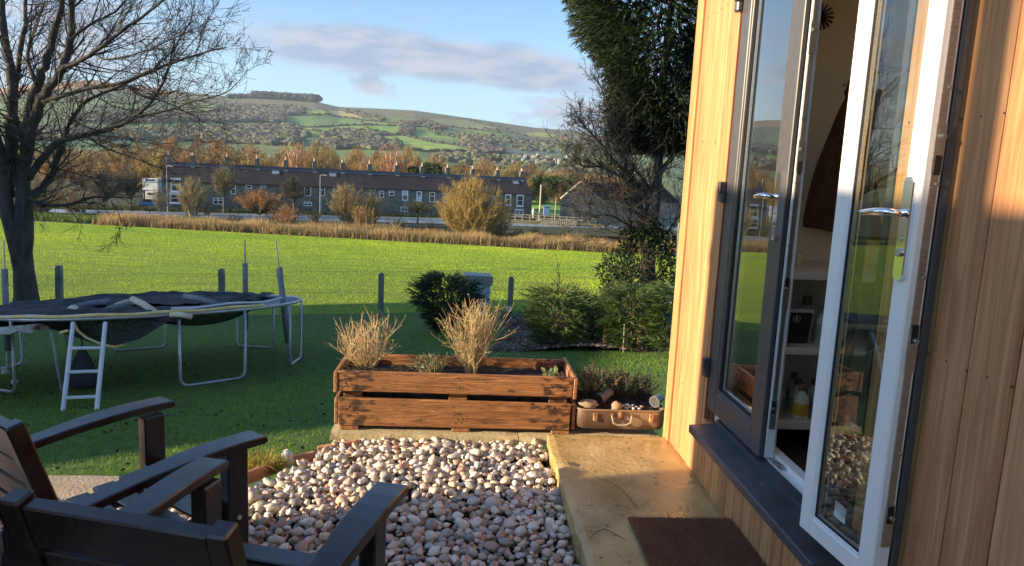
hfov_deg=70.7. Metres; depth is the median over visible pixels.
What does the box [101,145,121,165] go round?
wood tree
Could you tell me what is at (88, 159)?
wood tree
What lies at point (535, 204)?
meadow
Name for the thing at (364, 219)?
river shrub
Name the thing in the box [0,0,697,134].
sky
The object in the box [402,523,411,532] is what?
pebble
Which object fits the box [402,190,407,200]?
window
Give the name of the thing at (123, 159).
wood tree
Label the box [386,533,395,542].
pebble
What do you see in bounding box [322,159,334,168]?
wood tree
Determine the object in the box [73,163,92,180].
wood tree
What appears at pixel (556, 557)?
pebble
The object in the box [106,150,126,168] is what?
wood tree
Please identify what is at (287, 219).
river shrub
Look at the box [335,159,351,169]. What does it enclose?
wood tree
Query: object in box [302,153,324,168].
wood tree
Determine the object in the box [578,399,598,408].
stone
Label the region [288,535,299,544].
pebble
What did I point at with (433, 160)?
wood tree
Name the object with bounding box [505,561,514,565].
pebble
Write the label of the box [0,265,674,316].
garden fence
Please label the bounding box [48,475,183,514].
patio
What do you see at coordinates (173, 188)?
window
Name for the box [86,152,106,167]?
wood tree
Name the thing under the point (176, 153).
wood tree
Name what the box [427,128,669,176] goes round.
valley side woods
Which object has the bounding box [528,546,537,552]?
pebble
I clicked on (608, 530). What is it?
twig
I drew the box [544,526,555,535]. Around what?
pebble
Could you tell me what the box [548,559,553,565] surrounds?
pebble
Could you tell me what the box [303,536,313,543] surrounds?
pebble
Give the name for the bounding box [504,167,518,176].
wood tree
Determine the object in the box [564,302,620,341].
conifer shrub
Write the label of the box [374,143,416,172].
birch tree
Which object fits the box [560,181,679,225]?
stone barn
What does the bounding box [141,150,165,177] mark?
wood tree
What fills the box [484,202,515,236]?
river shrub
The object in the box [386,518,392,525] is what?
pebble
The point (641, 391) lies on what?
heather
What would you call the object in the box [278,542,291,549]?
pebble
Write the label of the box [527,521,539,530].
pebble
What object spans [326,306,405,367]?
twiggy shrub
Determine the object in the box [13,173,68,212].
river shrub
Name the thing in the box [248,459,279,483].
edging tile
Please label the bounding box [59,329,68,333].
foam scrap
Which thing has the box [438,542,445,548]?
pebble
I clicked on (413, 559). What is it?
pebble
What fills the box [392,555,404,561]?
pebble
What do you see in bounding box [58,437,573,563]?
pebbles
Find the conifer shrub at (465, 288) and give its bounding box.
[404,270,490,333]
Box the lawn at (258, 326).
[0,311,668,539]
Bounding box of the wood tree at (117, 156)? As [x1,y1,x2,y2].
[108,153,129,169]
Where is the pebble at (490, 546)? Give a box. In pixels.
[483,541,498,552]
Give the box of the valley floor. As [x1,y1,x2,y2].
[31,169,681,210]
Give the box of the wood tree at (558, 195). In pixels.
[549,182,563,202]
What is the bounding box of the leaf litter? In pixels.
[1,348,659,470]
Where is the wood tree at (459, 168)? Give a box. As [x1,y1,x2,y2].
[454,164,465,173]
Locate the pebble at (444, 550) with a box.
[439,546,450,553]
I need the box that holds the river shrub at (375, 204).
[360,191,388,223]
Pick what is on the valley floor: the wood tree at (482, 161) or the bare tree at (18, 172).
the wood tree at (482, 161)
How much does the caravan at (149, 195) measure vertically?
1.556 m
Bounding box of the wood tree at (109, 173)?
[89,161,116,184]
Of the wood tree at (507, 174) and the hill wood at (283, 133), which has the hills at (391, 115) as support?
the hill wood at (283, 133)
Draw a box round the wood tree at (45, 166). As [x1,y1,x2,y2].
[37,161,62,187]
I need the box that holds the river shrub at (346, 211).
[325,181,371,224]
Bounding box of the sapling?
[549,257,575,332]
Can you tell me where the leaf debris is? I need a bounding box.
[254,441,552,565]
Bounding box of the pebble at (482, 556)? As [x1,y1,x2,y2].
[477,552,486,560]
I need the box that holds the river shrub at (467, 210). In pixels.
[433,170,516,234]
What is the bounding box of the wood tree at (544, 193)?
[535,181,552,203]
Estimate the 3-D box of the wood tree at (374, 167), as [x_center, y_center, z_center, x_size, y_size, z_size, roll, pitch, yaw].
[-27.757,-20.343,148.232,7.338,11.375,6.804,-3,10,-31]
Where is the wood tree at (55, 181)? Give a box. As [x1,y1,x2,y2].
[46,168,67,188]
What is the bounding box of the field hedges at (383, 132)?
[295,109,555,151]
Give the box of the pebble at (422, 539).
[414,535,425,543]
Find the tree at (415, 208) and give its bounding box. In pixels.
[402,200,432,223]
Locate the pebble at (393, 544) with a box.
[386,540,400,549]
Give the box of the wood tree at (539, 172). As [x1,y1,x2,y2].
[531,166,546,197]
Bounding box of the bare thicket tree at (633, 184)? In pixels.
[533,28,691,284]
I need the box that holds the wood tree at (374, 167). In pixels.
[372,160,386,171]
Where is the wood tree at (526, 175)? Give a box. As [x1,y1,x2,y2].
[500,161,528,177]
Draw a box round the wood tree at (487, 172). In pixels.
[476,162,500,175]
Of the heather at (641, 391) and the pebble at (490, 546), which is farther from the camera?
the heather at (641, 391)
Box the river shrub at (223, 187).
[206,163,238,212]
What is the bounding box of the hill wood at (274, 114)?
[64,102,306,122]
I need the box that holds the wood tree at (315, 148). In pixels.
[304,140,322,160]
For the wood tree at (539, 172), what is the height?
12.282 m
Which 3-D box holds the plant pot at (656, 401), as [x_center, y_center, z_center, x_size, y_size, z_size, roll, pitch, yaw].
[0.815,0.658,4.044,0.065,0.065,0.078,10,12,40]
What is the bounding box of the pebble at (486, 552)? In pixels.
[480,549,490,555]
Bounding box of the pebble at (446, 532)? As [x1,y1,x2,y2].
[438,528,453,537]
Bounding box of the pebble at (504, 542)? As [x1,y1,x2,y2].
[498,538,510,546]
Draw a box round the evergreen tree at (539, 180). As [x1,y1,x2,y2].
[529,176,551,200]
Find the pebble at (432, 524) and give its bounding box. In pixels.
[425,518,437,529]
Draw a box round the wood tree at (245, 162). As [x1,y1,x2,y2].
[230,153,260,164]
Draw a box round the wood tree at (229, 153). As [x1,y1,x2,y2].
[216,143,236,156]
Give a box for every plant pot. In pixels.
[594,388,613,404]
[649,394,663,407]
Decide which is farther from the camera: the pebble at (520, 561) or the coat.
the coat
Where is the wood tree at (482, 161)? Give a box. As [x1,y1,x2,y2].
[476,156,490,168]
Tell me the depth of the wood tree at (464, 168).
232.51 m
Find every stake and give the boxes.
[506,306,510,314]
[603,313,606,348]
[637,319,641,349]
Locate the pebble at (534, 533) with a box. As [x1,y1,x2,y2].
[525,530,537,539]
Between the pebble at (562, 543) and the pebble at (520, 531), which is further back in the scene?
the pebble at (520, 531)
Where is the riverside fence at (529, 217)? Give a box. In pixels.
[506,213,596,223]
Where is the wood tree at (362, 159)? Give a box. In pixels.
[343,145,363,162]
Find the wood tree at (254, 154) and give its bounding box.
[242,146,270,160]
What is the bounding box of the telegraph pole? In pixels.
[538,185,541,220]
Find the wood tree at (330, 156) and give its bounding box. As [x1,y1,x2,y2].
[324,150,343,168]
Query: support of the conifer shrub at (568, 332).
on the mulch bed
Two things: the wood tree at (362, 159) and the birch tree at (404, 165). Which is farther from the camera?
the wood tree at (362, 159)
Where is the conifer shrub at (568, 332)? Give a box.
[517,278,596,350]
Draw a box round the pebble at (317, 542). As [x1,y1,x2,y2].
[313,538,323,546]
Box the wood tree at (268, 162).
[260,155,276,166]
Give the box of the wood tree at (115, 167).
[107,160,127,194]
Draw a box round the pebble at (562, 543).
[557,540,567,547]
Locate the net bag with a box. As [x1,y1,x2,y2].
[68,339,102,388]
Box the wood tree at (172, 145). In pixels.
[160,137,179,161]
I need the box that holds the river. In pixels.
[49,209,677,229]
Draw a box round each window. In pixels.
[169,193,179,203]
[170,178,180,192]
[213,198,222,204]
[231,185,235,193]
[304,187,310,195]
[304,202,311,205]
[320,187,324,195]
[379,191,383,197]
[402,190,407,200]
[416,191,421,200]
[429,192,434,201]
[505,194,510,205]
[514,209,523,215]
[516,194,523,206]
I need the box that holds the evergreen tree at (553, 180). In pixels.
[548,175,560,200]
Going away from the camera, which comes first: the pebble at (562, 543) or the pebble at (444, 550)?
the pebble at (444, 550)
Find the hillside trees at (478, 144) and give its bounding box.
[343,108,588,153]
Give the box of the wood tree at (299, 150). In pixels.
[287,144,307,158]
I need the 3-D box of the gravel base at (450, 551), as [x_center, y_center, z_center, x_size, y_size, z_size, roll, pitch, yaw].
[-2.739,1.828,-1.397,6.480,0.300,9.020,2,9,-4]
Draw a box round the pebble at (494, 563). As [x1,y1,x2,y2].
[489,560,498,565]
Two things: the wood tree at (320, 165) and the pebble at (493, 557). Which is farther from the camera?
the wood tree at (320, 165)
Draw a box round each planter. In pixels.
[334,351,577,433]
[574,390,664,429]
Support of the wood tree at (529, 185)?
on the river bank ground at (510, 229)
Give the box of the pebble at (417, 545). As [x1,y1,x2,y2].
[409,541,423,551]
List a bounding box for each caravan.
[142,178,161,190]
[145,191,161,198]
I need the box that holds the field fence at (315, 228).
[130,218,601,250]
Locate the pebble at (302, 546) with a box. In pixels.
[296,540,308,551]
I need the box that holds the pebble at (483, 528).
[478,525,487,533]
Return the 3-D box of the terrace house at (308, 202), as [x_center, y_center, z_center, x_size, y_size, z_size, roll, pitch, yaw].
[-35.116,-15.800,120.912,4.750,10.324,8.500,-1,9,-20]
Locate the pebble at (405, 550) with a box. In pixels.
[402,547,409,553]
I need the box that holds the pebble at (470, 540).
[465,531,475,543]
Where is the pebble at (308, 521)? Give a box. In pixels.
[299,517,314,526]
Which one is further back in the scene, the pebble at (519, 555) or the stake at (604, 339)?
the stake at (604, 339)
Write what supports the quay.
on the river bank ground at (510, 229)
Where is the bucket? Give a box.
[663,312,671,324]
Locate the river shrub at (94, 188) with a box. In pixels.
[80,166,125,204]
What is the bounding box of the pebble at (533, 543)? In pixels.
[530,541,538,546]
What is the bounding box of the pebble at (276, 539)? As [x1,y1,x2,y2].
[267,534,285,544]
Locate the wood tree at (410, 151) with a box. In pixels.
[399,145,420,165]
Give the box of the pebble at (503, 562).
[497,560,506,565]
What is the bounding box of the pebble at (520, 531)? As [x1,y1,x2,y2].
[515,526,526,536]
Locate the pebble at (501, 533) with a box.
[496,529,505,541]
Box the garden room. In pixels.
[663,0,1023,565]
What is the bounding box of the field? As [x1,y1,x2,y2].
[0,220,675,314]
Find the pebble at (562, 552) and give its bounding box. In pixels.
[556,549,565,557]
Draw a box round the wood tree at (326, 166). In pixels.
[318,163,335,168]
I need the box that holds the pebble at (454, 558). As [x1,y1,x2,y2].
[450,554,458,564]
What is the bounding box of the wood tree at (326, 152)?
[319,145,340,165]
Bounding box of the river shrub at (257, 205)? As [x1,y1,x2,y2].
[229,188,285,220]
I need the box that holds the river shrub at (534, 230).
[525,227,541,234]
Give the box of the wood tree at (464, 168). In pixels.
[451,162,473,174]
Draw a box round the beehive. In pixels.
[464,272,492,309]
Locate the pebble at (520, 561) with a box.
[516,558,524,564]
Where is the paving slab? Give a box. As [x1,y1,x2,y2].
[546,434,725,565]
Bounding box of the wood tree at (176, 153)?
[171,146,184,159]
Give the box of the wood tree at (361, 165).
[350,154,372,170]
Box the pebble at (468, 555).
[465,552,472,558]
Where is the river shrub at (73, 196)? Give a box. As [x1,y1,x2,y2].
[50,184,99,211]
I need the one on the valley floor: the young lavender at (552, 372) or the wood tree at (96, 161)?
the wood tree at (96, 161)
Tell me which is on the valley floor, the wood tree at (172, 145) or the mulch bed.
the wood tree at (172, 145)
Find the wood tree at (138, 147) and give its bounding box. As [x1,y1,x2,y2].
[132,143,145,153]
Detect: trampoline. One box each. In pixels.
[0,240,301,393]
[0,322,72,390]
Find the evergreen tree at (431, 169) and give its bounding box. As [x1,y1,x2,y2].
[406,162,442,173]
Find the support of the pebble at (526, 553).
on the pebbles at (350, 490)
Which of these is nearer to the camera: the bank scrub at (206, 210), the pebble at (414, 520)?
the pebble at (414, 520)
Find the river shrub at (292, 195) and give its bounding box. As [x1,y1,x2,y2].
[278,170,310,211]
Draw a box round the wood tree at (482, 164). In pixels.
[475,156,499,173]
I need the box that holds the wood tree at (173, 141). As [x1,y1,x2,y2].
[164,134,181,153]
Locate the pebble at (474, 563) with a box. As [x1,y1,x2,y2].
[471,560,478,565]
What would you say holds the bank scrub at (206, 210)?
on the river bank ground at (510, 229)
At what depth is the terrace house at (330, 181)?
119.15 m
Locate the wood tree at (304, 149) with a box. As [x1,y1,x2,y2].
[293,142,313,158]
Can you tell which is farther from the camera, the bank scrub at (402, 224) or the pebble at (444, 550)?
the bank scrub at (402, 224)
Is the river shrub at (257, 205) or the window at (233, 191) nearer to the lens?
the river shrub at (257, 205)
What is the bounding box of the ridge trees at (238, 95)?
[225,93,252,97]
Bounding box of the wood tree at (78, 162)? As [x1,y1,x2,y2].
[72,155,92,170]
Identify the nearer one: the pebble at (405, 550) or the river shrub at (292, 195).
the pebble at (405, 550)
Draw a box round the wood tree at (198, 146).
[185,138,206,155]
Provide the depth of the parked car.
114.06 m
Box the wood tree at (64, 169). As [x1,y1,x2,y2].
[50,159,73,185]
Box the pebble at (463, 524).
[455,517,469,530]
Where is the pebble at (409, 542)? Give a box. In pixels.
[405,536,414,547]
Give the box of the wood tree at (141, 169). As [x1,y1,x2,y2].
[128,158,151,196]
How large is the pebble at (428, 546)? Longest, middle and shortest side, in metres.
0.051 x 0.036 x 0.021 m
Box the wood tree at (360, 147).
[357,145,367,158]
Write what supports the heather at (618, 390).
in the suitcase planter at (647, 416)
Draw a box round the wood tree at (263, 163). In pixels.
[253,155,270,165]
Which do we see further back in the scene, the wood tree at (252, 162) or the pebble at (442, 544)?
the wood tree at (252, 162)
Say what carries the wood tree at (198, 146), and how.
on the valley floor
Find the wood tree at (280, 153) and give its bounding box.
[269,150,291,163]
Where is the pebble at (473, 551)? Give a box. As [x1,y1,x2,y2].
[467,546,478,557]
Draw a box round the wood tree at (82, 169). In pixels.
[73,165,91,190]
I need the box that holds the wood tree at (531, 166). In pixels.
[526,162,539,176]
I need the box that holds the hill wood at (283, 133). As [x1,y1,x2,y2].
[36,122,404,149]
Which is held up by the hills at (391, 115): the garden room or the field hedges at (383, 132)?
the field hedges at (383, 132)
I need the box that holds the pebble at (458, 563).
[454,558,461,565]
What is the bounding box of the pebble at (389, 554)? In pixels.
[386,550,393,558]
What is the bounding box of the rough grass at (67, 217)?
[0,211,276,231]
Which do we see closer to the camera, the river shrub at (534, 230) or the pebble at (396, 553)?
the pebble at (396, 553)
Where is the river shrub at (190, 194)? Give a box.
[171,175,211,215]
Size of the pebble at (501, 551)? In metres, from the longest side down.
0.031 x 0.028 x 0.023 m
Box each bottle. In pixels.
[780,380,785,412]
[785,372,798,404]
[788,378,801,410]
[791,382,808,419]
[800,296,814,338]
[806,377,815,410]
[810,395,813,417]
[814,299,824,344]
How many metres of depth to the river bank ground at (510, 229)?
107.51 m
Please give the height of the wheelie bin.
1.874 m
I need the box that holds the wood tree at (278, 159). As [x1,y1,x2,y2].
[272,151,289,165]
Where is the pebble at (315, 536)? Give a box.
[308,534,316,544]
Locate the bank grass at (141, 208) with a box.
[14,204,558,219]
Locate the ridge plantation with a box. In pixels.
[249,91,322,101]
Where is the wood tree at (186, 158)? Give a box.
[172,147,198,162]
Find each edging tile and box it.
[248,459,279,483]
[288,451,314,467]
[317,439,357,459]
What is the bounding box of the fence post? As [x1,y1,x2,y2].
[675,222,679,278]
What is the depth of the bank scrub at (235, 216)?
95.73 m
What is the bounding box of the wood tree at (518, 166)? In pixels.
[507,161,525,170]
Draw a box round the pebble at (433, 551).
[426,545,440,556]
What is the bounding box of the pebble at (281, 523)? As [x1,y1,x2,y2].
[273,516,287,528]
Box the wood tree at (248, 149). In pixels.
[243,145,269,160]
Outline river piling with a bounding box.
[540,219,578,225]
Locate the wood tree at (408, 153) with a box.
[396,148,418,167]
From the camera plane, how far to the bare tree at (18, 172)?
12.66 m
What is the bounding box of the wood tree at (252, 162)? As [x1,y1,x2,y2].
[249,150,266,165]
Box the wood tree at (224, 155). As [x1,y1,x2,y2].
[214,148,241,164]
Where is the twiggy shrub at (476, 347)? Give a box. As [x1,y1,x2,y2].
[433,298,516,373]
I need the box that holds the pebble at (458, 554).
[452,552,460,556]
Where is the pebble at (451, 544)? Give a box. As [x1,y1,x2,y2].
[446,540,457,549]
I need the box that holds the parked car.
[139,199,155,205]
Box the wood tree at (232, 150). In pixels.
[219,145,245,158]
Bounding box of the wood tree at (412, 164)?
[399,160,415,172]
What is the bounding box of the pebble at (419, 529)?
[413,526,424,534]
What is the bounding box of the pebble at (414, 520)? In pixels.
[408,514,420,525]
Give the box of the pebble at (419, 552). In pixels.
[415,548,422,555]
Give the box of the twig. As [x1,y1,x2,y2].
[588,528,625,539]
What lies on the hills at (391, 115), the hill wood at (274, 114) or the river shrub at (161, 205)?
the hill wood at (274, 114)
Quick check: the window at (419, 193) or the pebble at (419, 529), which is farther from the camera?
the window at (419, 193)
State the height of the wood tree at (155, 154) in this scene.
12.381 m
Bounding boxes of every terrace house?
[162,150,195,209]
[193,153,229,210]
[229,155,259,209]
[259,157,288,211]
[288,158,317,212]
[316,159,346,213]
[344,160,374,210]
[371,161,401,214]
[399,162,427,215]
[424,164,453,215]
[450,166,477,195]
[476,167,504,209]
[499,168,532,216]
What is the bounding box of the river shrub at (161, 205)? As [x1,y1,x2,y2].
[151,187,170,211]
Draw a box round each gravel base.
[249,457,557,526]
[251,523,565,565]
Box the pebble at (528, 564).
[524,559,536,565]
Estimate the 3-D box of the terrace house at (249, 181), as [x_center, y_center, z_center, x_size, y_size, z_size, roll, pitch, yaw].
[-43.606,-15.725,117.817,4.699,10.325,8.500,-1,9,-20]
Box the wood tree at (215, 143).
[205,133,222,154]
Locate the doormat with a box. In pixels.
[628,515,766,565]
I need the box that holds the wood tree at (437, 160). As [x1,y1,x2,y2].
[430,156,447,169]
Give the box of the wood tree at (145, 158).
[126,151,153,193]
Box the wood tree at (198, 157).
[188,148,209,162]
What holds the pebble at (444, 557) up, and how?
on the pebble
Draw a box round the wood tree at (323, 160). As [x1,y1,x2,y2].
[312,155,337,167]
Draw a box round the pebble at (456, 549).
[452,546,459,551]
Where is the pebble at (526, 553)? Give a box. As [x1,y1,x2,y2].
[522,551,529,559]
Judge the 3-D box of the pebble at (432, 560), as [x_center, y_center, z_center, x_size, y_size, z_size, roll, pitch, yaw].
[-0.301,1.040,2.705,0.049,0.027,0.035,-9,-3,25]
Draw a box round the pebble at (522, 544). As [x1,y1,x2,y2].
[518,540,527,548]
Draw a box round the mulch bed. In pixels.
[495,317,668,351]
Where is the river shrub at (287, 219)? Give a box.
[270,204,302,224]
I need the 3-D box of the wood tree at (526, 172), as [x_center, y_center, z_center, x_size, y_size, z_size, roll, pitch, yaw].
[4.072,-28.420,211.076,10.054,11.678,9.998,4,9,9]
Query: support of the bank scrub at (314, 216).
on the river bank ground at (510, 229)
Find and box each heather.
[561,361,620,399]
[594,366,644,397]
[626,372,662,398]
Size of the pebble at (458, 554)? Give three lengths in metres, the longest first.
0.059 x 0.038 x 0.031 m
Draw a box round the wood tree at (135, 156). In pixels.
[127,149,147,168]
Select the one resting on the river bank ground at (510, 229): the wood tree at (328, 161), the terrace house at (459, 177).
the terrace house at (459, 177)
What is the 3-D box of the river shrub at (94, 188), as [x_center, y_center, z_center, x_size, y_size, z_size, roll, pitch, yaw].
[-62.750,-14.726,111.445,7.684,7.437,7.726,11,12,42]
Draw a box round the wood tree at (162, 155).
[152,150,174,170]
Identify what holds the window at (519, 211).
in the terrace house at (518, 188)
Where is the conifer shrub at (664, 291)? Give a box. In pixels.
[633,278,674,353]
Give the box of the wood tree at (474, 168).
[462,163,482,175]
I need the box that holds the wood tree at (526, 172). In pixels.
[523,166,536,178]
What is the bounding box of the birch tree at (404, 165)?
[399,151,409,171]
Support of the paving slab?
on the lawn at (258, 326)
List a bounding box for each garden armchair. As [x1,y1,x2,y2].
[0,396,267,565]
[0,457,408,565]
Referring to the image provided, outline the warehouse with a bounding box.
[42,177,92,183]
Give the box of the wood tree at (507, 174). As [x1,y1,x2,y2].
[500,166,517,176]
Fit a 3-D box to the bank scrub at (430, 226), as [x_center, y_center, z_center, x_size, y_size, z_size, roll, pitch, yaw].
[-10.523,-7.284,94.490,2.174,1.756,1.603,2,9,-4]
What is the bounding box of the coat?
[803,80,881,240]
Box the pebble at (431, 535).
[425,531,438,541]
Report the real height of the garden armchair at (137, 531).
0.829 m
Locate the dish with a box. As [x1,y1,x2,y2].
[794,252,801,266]
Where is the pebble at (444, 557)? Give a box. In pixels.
[437,554,449,561]
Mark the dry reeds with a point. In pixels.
(379, 233)
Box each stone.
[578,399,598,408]
[611,401,621,409]
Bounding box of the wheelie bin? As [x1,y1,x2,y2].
[543,206,549,214]
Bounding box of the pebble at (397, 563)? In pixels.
[393,561,403,565]
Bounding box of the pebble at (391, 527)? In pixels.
[386,523,395,532]
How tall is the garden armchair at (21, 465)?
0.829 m
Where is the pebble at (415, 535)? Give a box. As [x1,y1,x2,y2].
[411,532,420,538]
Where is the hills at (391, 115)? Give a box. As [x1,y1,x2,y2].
[0,80,684,194]
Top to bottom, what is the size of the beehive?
0.835 m
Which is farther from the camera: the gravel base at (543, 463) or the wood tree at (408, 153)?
the wood tree at (408, 153)
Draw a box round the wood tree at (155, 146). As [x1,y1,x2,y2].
[145,136,164,155]
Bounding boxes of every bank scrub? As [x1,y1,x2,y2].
[201,203,214,214]
[224,213,244,221]
[265,212,279,221]
[270,197,287,208]
[303,208,323,222]
[386,217,407,229]
[424,221,438,231]
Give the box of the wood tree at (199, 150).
[178,145,204,157]
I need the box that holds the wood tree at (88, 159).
[82,149,95,164]
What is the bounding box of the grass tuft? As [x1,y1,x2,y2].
[248,439,304,476]
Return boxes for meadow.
[530,199,560,215]
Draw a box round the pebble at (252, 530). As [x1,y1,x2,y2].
[249,525,256,536]
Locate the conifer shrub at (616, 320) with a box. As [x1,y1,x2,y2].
[585,278,673,352]
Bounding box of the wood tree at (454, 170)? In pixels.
[450,163,460,174]
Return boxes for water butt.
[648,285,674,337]
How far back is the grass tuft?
3.53 m
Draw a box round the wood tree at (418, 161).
[407,152,427,166]
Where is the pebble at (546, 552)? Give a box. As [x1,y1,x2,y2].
[541,548,551,556]
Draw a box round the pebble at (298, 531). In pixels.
[292,526,304,536]
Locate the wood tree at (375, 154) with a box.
[360,148,381,165]
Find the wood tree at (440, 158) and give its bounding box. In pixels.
[436,153,451,167]
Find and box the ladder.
[61,322,107,410]
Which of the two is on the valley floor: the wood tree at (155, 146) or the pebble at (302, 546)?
the wood tree at (155, 146)
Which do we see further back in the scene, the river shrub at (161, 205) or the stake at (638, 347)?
the river shrub at (161, 205)
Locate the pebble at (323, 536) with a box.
[318,532,330,540]
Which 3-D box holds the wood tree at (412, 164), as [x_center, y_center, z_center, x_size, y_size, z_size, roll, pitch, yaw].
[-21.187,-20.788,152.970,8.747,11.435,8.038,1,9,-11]
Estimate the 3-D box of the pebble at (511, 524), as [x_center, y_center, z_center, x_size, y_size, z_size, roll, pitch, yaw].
[-0.005,1.001,2.993,0.083,0.040,0.054,-10,-4,38]
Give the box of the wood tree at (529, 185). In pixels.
[526,177,537,200]
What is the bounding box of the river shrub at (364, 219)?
[350,204,376,230]
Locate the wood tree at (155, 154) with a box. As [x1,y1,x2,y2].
[146,147,175,163]
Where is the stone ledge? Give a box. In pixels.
[330,424,658,459]
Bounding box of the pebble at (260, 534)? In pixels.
[254,530,265,538]
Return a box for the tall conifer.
[558,0,697,289]
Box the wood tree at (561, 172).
[550,167,568,177]
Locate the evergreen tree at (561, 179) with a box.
[555,174,578,195]
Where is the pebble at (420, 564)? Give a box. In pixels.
[414,562,425,565]
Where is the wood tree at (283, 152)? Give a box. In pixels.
[269,145,290,161]
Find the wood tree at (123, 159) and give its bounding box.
[112,157,131,175]
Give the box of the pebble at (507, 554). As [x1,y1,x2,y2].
[504,550,511,558]
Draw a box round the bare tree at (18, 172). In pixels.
[0,0,273,301]
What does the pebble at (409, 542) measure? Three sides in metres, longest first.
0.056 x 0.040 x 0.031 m
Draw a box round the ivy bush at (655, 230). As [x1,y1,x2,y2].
[591,216,676,318]
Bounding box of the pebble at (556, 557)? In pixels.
[549,553,562,562]
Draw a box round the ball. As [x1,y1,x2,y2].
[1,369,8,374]
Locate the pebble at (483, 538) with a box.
[477,534,488,543]
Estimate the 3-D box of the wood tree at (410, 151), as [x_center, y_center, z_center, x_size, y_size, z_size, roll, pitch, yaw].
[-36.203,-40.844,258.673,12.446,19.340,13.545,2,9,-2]
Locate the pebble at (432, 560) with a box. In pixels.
[425,557,437,564]
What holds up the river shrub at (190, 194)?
on the river bank ground at (510, 229)
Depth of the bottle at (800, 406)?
3.35 m
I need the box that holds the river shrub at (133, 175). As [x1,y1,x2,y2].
[113,163,150,206]
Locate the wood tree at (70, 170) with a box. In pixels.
[65,157,77,183]
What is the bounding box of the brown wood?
[18,146,622,182]
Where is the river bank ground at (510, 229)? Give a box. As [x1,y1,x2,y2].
[14,188,680,254]
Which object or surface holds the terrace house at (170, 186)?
on the river bank ground at (510, 229)
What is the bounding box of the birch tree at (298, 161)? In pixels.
[273,141,315,167]
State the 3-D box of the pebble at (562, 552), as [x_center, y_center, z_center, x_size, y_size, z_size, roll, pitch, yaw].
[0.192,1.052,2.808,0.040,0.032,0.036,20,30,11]
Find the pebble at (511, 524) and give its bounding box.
[501,519,518,529]
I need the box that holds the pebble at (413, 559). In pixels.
[408,555,419,563]
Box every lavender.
[404,352,447,372]
[540,365,558,375]
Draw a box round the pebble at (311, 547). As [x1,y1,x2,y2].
[307,545,313,550]
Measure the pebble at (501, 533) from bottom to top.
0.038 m
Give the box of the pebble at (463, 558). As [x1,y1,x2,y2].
[460,555,465,562]
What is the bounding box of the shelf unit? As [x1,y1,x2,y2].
[741,258,876,445]
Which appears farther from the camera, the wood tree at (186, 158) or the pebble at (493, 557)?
the wood tree at (186, 158)
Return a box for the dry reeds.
[92,210,676,254]
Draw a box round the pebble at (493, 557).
[489,554,497,560]
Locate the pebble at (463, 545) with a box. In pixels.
[458,542,467,549]
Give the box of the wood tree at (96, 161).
[86,155,109,170]
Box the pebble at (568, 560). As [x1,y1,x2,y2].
[563,555,573,565]
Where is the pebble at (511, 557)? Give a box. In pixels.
[508,555,515,560]
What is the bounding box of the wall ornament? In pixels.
[819,3,833,29]
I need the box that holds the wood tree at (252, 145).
[237,138,263,156]
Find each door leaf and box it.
[701,0,821,457]
[799,0,974,565]
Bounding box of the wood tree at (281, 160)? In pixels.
[274,155,284,166]
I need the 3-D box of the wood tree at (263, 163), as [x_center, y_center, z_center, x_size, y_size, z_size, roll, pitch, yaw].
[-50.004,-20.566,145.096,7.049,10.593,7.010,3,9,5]
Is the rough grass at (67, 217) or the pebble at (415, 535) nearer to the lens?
the pebble at (415, 535)
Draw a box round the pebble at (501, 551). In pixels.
[498,548,505,554]
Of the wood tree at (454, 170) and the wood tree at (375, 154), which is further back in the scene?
the wood tree at (375, 154)
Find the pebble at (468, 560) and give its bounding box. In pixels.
[461,558,472,564]
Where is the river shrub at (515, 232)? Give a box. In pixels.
[513,228,524,236]
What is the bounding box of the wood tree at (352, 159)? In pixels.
[343,148,360,169]
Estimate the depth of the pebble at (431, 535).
2.84 m
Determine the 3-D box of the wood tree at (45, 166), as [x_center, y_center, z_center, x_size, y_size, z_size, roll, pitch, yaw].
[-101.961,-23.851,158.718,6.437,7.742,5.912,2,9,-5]
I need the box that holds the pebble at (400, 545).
[398,541,404,548]
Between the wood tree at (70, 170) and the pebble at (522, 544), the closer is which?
the pebble at (522, 544)
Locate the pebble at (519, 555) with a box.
[515,552,524,558]
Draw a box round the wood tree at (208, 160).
[196,150,233,164]
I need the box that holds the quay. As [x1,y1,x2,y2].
[506,219,604,226]
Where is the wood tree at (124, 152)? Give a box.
[107,145,135,168]
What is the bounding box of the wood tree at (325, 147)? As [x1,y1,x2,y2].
[318,144,340,158]
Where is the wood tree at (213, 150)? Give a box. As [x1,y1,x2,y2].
[200,145,223,155]
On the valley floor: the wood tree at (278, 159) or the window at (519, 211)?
the wood tree at (278, 159)
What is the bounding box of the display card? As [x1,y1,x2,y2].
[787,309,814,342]
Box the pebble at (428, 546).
[424,543,433,548]
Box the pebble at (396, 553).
[392,547,399,555]
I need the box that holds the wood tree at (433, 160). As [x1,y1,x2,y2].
[424,153,444,165]

